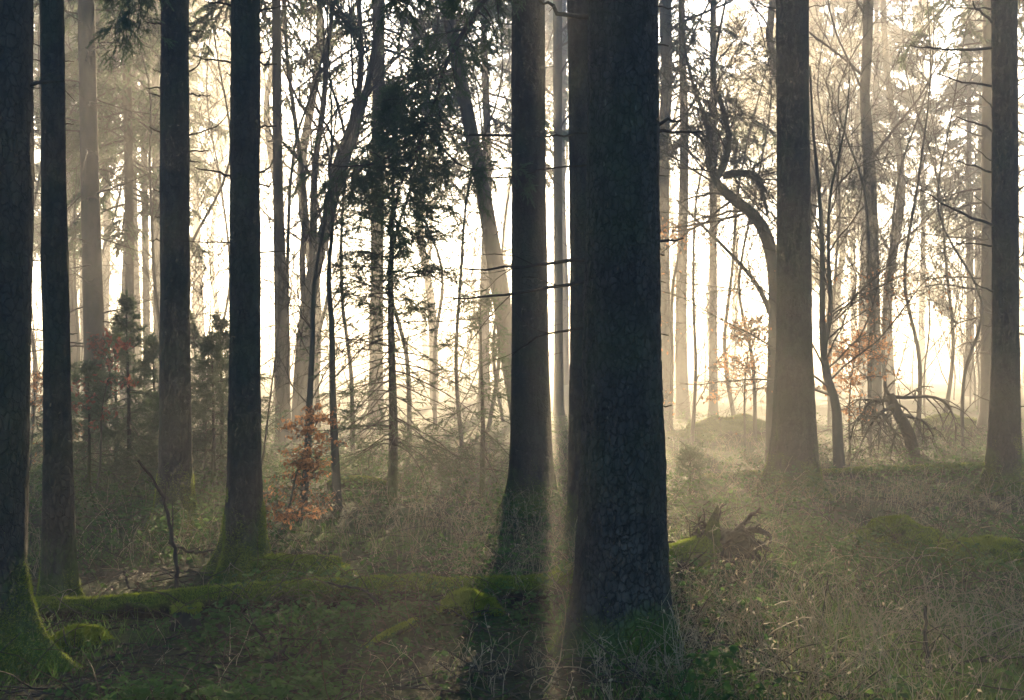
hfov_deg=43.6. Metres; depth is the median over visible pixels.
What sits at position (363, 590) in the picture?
dead stick
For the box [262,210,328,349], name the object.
thicket sapling
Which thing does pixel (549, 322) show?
thicket sapling
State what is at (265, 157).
hazy spruce
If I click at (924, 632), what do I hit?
dead stick
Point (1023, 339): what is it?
thicket sapling
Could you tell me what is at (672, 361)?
thicket sapling
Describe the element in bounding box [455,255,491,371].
thicket sapling
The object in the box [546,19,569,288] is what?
hazy beech
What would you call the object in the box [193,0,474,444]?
beech tree
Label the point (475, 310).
thicket sapling
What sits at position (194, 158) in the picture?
hazy spruce
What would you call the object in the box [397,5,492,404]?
hazy beech
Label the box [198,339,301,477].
young spruce
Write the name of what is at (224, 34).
hazy spruce
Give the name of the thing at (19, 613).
spruce tree
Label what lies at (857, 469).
fallen log
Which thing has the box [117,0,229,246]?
hazy beech
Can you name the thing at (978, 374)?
thicket sapling
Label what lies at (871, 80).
hazy spruce
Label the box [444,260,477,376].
thicket sapling
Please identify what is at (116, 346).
beech shrub
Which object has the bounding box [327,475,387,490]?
fallen log
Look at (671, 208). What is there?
hazy beech
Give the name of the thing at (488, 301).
young spruce
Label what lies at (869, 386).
thicket sapling
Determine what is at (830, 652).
dry canes
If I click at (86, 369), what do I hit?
young spruce
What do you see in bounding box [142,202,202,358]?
thicket sapling
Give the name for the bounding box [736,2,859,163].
hazy spruce
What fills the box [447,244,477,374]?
thicket sapling
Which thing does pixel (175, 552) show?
dead stick
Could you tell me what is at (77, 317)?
thicket sapling
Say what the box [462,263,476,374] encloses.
thicket sapling
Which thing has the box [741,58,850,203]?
hazy spruce
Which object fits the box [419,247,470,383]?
thicket sapling
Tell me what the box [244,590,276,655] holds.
dead stick
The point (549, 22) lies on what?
hazy spruce
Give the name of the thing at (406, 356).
thicket sapling
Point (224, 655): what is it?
twig litter
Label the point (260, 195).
hazy beech
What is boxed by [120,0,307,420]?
thicket sapling
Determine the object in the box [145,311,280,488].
young spruce
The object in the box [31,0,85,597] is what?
spruce tree
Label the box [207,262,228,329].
thicket sapling
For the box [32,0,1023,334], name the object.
sky
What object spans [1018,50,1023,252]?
hazy beech
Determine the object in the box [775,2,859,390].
hazy beech
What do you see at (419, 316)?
thicket sapling
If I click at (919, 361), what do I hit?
thicket sapling
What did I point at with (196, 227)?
hazy beech
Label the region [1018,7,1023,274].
hazy beech
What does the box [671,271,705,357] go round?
thicket sapling
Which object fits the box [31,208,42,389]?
thicket sapling
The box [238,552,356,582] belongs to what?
moss mound
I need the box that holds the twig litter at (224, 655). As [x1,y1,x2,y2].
[0,431,1023,699]
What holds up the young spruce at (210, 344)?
on the ground at (938, 388)
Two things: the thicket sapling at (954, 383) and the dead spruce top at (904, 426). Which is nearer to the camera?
the dead spruce top at (904, 426)
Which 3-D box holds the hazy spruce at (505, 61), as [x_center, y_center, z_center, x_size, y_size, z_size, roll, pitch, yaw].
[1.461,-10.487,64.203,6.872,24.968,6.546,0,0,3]
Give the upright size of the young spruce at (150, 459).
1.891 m
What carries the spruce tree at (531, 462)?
on the ground at (938, 388)
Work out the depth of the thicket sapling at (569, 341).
74.60 m
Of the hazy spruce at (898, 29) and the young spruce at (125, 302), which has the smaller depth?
the young spruce at (125, 302)
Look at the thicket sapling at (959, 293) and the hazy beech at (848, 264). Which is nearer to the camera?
the thicket sapling at (959, 293)
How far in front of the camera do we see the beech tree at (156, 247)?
30.92 m
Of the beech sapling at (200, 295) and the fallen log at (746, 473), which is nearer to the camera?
the beech sapling at (200, 295)
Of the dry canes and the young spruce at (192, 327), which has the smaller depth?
the dry canes
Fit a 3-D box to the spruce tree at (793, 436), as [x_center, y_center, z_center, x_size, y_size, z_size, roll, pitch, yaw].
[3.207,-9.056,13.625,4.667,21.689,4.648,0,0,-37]
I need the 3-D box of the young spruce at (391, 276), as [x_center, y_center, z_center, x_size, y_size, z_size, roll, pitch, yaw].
[-1.172,-0.421,12.471,2.332,4.474,2.496,0,0,-34]
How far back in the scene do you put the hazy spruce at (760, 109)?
60.18 m
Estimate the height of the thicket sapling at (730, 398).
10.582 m
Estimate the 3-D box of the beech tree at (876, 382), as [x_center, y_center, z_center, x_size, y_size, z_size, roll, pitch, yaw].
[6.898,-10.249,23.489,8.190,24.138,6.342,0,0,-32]
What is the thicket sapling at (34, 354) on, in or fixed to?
on the ground at (938, 388)
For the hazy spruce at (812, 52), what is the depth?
45.54 m
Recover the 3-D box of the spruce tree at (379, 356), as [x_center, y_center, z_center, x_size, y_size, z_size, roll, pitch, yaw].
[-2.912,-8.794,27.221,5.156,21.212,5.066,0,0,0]
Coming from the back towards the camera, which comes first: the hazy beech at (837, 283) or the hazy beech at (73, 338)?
the hazy beech at (837, 283)
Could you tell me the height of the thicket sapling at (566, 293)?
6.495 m
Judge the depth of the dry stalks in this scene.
7.13 m
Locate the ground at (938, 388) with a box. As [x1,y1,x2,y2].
[0,332,1023,699]
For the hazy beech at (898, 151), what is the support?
on the ground at (938, 388)
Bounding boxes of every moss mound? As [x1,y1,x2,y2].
[49,623,116,647]
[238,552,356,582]
[434,586,504,618]
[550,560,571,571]
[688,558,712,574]
[842,514,948,557]
[914,533,1023,571]
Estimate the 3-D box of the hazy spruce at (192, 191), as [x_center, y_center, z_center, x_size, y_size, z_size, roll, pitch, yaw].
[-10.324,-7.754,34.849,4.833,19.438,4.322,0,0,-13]
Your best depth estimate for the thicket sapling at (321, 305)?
46.19 m
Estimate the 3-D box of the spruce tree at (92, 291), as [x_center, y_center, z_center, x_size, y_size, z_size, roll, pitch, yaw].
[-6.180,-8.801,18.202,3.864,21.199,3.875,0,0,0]
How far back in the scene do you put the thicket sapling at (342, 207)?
18.86 m
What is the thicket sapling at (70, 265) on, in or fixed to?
on the ground at (938, 388)
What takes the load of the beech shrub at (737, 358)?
on the ground at (938, 388)
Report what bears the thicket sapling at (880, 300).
on the ground at (938, 388)
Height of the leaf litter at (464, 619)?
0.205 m
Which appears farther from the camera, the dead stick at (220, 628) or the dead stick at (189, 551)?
the dead stick at (189, 551)
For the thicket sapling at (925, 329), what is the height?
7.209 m
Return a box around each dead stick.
[122,570,130,588]
[137,460,179,589]
[168,538,215,555]
[216,611,234,644]
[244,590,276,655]
[255,645,304,679]
[315,558,390,614]
[338,648,355,682]
[859,682,978,693]
[922,606,950,674]
[944,648,1023,669]
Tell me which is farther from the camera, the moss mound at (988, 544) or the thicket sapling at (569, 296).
the thicket sapling at (569, 296)
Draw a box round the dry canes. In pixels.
[43,480,1023,697]
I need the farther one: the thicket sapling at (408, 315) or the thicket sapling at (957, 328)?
the thicket sapling at (957, 328)
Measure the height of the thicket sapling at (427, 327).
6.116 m
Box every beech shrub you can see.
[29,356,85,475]
[71,326,138,490]
[263,403,348,536]
[694,314,767,455]
[815,326,911,464]
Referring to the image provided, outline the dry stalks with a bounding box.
[26,415,1023,699]
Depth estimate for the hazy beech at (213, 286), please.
64.29 m
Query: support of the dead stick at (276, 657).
on the ground at (938, 388)
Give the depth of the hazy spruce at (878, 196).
70.31 m
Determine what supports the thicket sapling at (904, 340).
on the ground at (938, 388)
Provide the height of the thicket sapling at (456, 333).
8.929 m
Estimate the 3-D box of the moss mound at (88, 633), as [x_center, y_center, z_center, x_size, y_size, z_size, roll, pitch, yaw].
[-2.378,1.572,7.053,0.428,0.142,0.338,0,0,0]
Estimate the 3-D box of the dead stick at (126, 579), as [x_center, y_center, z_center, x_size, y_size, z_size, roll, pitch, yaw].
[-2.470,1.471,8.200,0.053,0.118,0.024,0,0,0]
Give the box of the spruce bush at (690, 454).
[667,440,719,496]
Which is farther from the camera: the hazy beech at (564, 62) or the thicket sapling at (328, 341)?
the thicket sapling at (328, 341)
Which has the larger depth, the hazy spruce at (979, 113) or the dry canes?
the hazy spruce at (979, 113)
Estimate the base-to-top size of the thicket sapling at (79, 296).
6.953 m
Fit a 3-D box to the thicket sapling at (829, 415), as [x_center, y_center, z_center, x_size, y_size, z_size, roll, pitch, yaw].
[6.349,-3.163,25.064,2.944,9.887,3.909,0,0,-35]
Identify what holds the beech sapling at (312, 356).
on the ground at (938, 388)
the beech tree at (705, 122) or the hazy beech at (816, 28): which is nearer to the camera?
the beech tree at (705, 122)
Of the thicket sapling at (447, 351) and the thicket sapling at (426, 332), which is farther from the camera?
the thicket sapling at (447, 351)
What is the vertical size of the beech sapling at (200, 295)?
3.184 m
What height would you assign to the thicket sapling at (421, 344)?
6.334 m
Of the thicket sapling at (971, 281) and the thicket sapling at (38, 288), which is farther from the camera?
the thicket sapling at (38, 288)
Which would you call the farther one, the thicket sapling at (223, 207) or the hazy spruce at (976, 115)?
the hazy spruce at (976, 115)
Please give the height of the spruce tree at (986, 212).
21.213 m
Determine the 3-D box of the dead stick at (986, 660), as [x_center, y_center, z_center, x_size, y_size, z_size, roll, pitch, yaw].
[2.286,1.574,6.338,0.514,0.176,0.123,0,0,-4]
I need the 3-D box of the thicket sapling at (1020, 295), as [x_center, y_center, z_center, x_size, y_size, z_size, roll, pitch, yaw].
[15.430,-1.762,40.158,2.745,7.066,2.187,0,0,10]
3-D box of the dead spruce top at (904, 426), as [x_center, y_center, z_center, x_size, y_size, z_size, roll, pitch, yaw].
[5.181,1.171,17.241,2.365,1.751,1.662,0,0,-32]
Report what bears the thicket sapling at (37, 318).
on the ground at (938, 388)
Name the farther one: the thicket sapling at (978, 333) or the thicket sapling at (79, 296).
the thicket sapling at (79, 296)
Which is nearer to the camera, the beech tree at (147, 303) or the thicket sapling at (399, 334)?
the beech tree at (147, 303)
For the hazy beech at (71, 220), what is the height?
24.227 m
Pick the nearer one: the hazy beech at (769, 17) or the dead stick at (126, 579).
the dead stick at (126, 579)
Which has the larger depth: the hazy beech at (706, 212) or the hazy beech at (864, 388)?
the hazy beech at (706, 212)
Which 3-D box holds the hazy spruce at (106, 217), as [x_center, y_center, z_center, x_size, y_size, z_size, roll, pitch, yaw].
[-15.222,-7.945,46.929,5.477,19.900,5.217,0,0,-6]
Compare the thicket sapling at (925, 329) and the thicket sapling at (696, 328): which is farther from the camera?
the thicket sapling at (925, 329)
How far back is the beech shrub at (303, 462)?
10.71 m
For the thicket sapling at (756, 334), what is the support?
on the ground at (938, 388)
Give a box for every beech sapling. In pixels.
[190,204,229,492]
[225,257,325,463]
[261,0,389,516]
[290,76,397,511]
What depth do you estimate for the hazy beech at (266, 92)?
35.84 m
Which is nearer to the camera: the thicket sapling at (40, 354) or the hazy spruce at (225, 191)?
the thicket sapling at (40, 354)
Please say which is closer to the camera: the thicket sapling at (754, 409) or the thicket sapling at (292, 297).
the thicket sapling at (754, 409)
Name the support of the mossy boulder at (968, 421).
on the ground at (938, 388)
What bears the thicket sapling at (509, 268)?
on the ground at (938, 388)
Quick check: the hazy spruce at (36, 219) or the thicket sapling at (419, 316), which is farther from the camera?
the thicket sapling at (419, 316)
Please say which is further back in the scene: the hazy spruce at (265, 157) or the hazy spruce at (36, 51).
the hazy spruce at (265, 157)
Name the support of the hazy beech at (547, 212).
on the ground at (938, 388)
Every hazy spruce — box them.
[30,0,100,406]
[33,0,229,418]
[33,1,39,135]
[33,6,119,302]
[33,10,151,398]
[34,124,138,250]
[37,23,151,394]
[65,0,223,408]
[113,21,224,185]
[139,0,230,381]
[190,0,308,197]
[190,6,289,207]
[402,0,569,413]
[475,0,568,172]
[488,0,568,384]
[658,0,776,418]
[689,2,776,375]
[723,0,850,190]
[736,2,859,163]
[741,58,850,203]
[746,0,856,308]
[816,0,943,330]
[818,7,892,379]
[820,0,933,330]
[887,0,961,382]
[914,0,1023,396]
[926,0,1023,384]
[1018,1,1023,74]
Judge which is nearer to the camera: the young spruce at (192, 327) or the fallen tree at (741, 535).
the fallen tree at (741, 535)
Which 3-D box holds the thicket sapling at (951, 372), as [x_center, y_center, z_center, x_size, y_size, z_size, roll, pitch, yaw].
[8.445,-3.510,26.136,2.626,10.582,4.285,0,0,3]
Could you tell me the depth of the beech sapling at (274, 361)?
12.99 m
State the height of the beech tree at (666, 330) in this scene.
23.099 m
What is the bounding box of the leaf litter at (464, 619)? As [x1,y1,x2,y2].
[0,417,1023,699]
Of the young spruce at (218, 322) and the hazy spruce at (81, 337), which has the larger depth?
the hazy spruce at (81, 337)
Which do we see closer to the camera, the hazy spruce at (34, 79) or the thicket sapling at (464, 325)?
the hazy spruce at (34, 79)
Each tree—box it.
[0,0,83,675]
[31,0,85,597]
[31,0,202,463]
[33,499,775,619]
[34,0,209,437]
[72,0,269,390]
[75,4,271,420]
[87,0,229,536]
[160,0,386,454]
[179,0,286,584]
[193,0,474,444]
[260,0,495,426]
[276,0,565,517]
[361,0,710,669]
[378,0,569,413]
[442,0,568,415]
[547,0,906,462]
[557,0,587,555]
[659,0,765,417]
[659,0,775,429]
[660,0,989,468]
[728,0,969,436]
[746,0,835,502]
[894,0,1023,440]
[905,0,1023,495]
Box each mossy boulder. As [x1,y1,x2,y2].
[665,413,765,441]
[898,413,976,437]
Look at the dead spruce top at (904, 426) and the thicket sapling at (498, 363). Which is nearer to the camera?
the dead spruce top at (904, 426)
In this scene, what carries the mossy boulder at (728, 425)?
on the ground at (938, 388)
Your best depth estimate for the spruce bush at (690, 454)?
13.57 m
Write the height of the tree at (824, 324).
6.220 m
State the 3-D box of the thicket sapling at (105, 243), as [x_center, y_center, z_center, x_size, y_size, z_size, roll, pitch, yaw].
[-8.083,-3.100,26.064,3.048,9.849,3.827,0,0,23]
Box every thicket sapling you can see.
[30,1,119,439]
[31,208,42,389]
[31,209,80,369]
[31,269,42,382]
[32,150,115,371]
[33,0,159,430]
[33,1,202,429]
[38,207,107,394]
[69,2,228,435]
[105,239,152,368]
[109,239,151,378]
[114,206,152,367]
[118,0,294,431]
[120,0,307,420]
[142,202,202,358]
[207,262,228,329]
[216,0,394,400]
[260,0,419,428]
[260,0,438,455]
[261,269,274,377]
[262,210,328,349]
[271,270,296,362]
[289,0,511,443]
[289,207,341,367]
[292,247,350,354]
[321,256,349,366]
[321,268,343,379]
[322,259,366,385]
[344,5,555,423]
[346,278,367,375]
[383,232,441,360]
[394,273,419,373]
[395,300,414,371]
[407,274,447,349]
[409,0,568,431]
[409,292,440,373]
[410,260,436,382]
[413,0,552,452]
[416,263,442,360]
[418,253,453,363]
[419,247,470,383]
[434,281,448,374]
[442,245,491,381]
[443,267,470,377]
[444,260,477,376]
[444,282,464,374]
[447,2,568,421]
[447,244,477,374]
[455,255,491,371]
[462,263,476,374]
[464,272,477,373]
[469,239,507,375]
[492,238,511,320]
[548,284,553,358]
[549,280,569,366]
[552,222,569,334]
[563,229,569,355]
[568,0,760,430]
[658,0,775,447]
[661,0,853,443]
[670,228,698,384]
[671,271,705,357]
[673,253,706,376]
[674,289,698,362]
[676,0,820,415]
[687,227,708,392]
[717,249,755,384]
[720,0,946,431]
[740,282,767,359]
[746,293,763,372]
[765,0,928,452]
[817,0,991,444]
[840,209,917,366]
[840,275,853,373]
[843,205,906,372]
[848,0,984,436]
[857,0,980,412]
[866,143,980,414]
[866,219,918,394]
[881,0,1023,452]
[895,233,949,395]
[898,288,917,375]
[911,268,941,358]
[916,218,974,399]
[919,199,980,403]
[922,209,978,377]
[923,196,980,405]
[926,169,1023,389]
[930,174,1023,370]
[934,198,980,408]
[940,268,964,380]
[940,278,965,372]
[946,171,1023,411]
[955,228,980,398]
[961,206,1023,338]
[977,198,1023,385]
[977,204,1023,360]
[1019,275,1023,384]
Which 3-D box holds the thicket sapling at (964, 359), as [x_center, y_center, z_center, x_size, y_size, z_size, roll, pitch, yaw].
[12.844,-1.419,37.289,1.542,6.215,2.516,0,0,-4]
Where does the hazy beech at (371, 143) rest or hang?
on the ground at (938, 388)
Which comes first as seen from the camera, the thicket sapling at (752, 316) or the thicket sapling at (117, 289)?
the thicket sapling at (117, 289)
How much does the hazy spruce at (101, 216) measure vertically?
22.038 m
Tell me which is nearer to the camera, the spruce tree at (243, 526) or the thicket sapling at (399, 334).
the spruce tree at (243, 526)
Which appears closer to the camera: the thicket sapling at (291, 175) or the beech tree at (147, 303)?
the thicket sapling at (291, 175)
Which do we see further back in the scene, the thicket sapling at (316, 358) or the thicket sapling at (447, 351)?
the thicket sapling at (447, 351)
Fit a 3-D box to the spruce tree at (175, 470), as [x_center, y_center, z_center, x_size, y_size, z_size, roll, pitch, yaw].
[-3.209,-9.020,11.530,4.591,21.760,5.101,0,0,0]
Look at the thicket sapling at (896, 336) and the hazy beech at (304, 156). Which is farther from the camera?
the thicket sapling at (896, 336)
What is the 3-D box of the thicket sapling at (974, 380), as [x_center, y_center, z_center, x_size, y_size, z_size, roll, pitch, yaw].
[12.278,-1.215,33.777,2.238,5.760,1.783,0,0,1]
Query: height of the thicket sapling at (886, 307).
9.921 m
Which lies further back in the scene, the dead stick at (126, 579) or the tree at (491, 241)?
the tree at (491, 241)
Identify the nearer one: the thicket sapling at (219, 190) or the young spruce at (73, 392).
the young spruce at (73, 392)
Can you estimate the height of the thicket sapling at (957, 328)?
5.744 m
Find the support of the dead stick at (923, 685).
on the ground at (938, 388)
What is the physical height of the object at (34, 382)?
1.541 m
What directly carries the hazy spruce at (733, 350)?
on the ground at (938, 388)
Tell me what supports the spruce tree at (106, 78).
on the ground at (938, 388)
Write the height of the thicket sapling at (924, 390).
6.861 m
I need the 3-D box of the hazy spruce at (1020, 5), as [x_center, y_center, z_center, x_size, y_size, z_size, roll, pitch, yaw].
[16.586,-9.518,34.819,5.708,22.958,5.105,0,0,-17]
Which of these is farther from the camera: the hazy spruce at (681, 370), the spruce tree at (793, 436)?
the hazy spruce at (681, 370)
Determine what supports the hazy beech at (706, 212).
on the ground at (938, 388)
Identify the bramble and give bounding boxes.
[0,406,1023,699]
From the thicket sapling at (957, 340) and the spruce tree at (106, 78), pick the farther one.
the thicket sapling at (957, 340)
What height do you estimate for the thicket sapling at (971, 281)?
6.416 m
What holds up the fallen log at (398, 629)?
on the ground at (938, 388)
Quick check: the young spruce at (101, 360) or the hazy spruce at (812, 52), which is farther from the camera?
the hazy spruce at (812, 52)
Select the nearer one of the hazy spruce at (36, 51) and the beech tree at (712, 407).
the beech tree at (712, 407)
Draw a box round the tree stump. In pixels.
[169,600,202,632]
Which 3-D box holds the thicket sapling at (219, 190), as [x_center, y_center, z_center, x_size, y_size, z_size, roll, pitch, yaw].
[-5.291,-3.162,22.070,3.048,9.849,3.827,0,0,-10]
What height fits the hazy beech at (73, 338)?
20.037 m
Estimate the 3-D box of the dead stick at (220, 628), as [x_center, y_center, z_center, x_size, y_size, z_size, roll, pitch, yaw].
[-1.459,1.592,6.838,0.225,0.378,0.103,0,0,0]
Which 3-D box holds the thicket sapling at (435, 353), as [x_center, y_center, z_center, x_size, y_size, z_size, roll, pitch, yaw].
[-1.551,-3.770,26.959,4.337,11.163,3.455,0,0,30]
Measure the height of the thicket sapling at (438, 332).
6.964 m
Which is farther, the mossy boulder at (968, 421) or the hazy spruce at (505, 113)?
the hazy spruce at (505, 113)
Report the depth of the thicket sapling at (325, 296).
48.46 m
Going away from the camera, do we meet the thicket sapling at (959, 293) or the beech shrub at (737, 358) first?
the beech shrub at (737, 358)
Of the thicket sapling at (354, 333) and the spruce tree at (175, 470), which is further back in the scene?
the thicket sapling at (354, 333)
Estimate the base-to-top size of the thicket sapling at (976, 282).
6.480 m
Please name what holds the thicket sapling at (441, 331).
on the ground at (938, 388)
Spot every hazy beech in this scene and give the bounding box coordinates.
[33,2,227,426]
[34,20,150,267]
[110,43,205,284]
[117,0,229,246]
[141,2,265,385]
[190,25,228,332]
[193,0,370,414]
[195,23,294,289]
[197,1,360,406]
[332,0,442,355]
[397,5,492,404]
[397,8,465,377]
[444,76,496,375]
[452,22,511,306]
[506,103,569,269]
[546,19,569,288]
[547,20,659,257]
[659,0,708,376]
[669,0,859,237]
[671,2,743,367]
[747,0,885,258]
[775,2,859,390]
[813,1,928,398]
[814,0,935,393]
[814,30,858,376]
[831,0,1023,394]
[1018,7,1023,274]
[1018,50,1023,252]
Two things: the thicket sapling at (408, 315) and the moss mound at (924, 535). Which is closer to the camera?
the moss mound at (924, 535)
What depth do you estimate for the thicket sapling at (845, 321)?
64.02 m
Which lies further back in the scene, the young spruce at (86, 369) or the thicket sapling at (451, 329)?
the thicket sapling at (451, 329)
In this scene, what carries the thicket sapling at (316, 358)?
on the ground at (938, 388)
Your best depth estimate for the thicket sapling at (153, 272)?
20.88 m
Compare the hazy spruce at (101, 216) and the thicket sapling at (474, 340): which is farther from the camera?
the thicket sapling at (474, 340)
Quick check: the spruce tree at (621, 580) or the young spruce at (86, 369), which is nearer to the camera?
the spruce tree at (621, 580)
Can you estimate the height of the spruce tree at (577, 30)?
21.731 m
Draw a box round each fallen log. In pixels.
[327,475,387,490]
[360,617,418,647]
[702,470,762,479]
[821,460,1023,476]
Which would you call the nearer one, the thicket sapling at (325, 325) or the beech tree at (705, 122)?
the beech tree at (705, 122)
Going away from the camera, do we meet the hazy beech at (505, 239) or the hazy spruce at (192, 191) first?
the hazy spruce at (192, 191)
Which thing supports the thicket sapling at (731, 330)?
on the ground at (938, 388)
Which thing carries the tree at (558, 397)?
on the ground at (938, 388)
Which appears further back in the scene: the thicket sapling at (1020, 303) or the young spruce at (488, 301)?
the thicket sapling at (1020, 303)
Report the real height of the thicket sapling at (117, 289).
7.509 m
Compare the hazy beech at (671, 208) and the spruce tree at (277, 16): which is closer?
the spruce tree at (277, 16)
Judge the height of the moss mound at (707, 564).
0.235 m
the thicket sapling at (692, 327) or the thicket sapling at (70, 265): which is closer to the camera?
the thicket sapling at (70, 265)
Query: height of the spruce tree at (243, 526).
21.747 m
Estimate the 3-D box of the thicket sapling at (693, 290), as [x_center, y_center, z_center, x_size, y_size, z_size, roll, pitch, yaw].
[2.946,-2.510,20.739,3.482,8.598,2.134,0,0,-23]
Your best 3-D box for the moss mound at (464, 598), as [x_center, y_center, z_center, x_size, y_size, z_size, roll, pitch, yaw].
[-0.257,1.471,7.433,0.413,0.185,0.373,0,0,-31]
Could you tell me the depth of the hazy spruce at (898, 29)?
52.01 m
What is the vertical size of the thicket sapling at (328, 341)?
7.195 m
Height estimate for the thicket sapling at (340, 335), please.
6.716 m
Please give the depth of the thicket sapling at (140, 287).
41.56 m
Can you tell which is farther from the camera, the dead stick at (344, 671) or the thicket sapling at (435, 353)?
the thicket sapling at (435, 353)
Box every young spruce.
[29,347,120,475]
[29,358,143,495]
[72,290,158,487]
[72,324,156,471]
[106,331,210,481]
[119,381,226,494]
[133,310,227,466]
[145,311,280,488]
[146,324,269,499]
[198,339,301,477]
[261,82,508,516]
[415,288,510,500]
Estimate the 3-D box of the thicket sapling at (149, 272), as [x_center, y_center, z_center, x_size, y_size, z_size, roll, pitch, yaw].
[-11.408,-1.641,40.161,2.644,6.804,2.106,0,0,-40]
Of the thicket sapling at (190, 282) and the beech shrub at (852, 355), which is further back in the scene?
the thicket sapling at (190, 282)
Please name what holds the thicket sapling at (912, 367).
on the ground at (938, 388)
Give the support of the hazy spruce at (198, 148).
on the ground at (938, 388)
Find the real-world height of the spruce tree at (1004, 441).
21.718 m
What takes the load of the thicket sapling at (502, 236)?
on the ground at (938, 388)
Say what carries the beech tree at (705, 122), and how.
on the ground at (938, 388)
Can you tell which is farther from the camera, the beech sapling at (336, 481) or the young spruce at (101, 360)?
the young spruce at (101, 360)
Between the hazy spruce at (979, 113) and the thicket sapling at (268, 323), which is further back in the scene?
the thicket sapling at (268, 323)
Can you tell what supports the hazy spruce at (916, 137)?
on the ground at (938, 388)
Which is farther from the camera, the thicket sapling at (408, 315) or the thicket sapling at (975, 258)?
the thicket sapling at (408, 315)
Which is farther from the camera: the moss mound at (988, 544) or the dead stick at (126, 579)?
the moss mound at (988, 544)
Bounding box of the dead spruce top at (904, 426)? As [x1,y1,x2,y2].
[817,374,985,465]
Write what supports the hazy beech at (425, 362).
on the ground at (938, 388)
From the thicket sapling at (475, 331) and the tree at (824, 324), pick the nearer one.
the tree at (824, 324)
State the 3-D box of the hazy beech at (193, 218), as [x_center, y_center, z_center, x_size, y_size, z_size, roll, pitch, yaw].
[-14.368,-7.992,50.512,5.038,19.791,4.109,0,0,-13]
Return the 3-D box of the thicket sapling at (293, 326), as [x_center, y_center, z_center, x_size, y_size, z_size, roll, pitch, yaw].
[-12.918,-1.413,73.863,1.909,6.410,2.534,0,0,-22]
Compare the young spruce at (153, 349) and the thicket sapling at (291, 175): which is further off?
the thicket sapling at (291, 175)
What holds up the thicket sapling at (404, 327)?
on the ground at (938, 388)
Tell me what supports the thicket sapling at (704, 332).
on the ground at (938, 388)
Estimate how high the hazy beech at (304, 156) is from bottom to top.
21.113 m
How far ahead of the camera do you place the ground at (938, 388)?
11.03 m
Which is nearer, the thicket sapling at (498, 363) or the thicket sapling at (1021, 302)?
the thicket sapling at (498, 363)
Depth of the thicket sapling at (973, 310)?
41.89 m
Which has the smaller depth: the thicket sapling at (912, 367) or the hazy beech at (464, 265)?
the thicket sapling at (912, 367)
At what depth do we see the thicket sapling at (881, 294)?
39.75 m

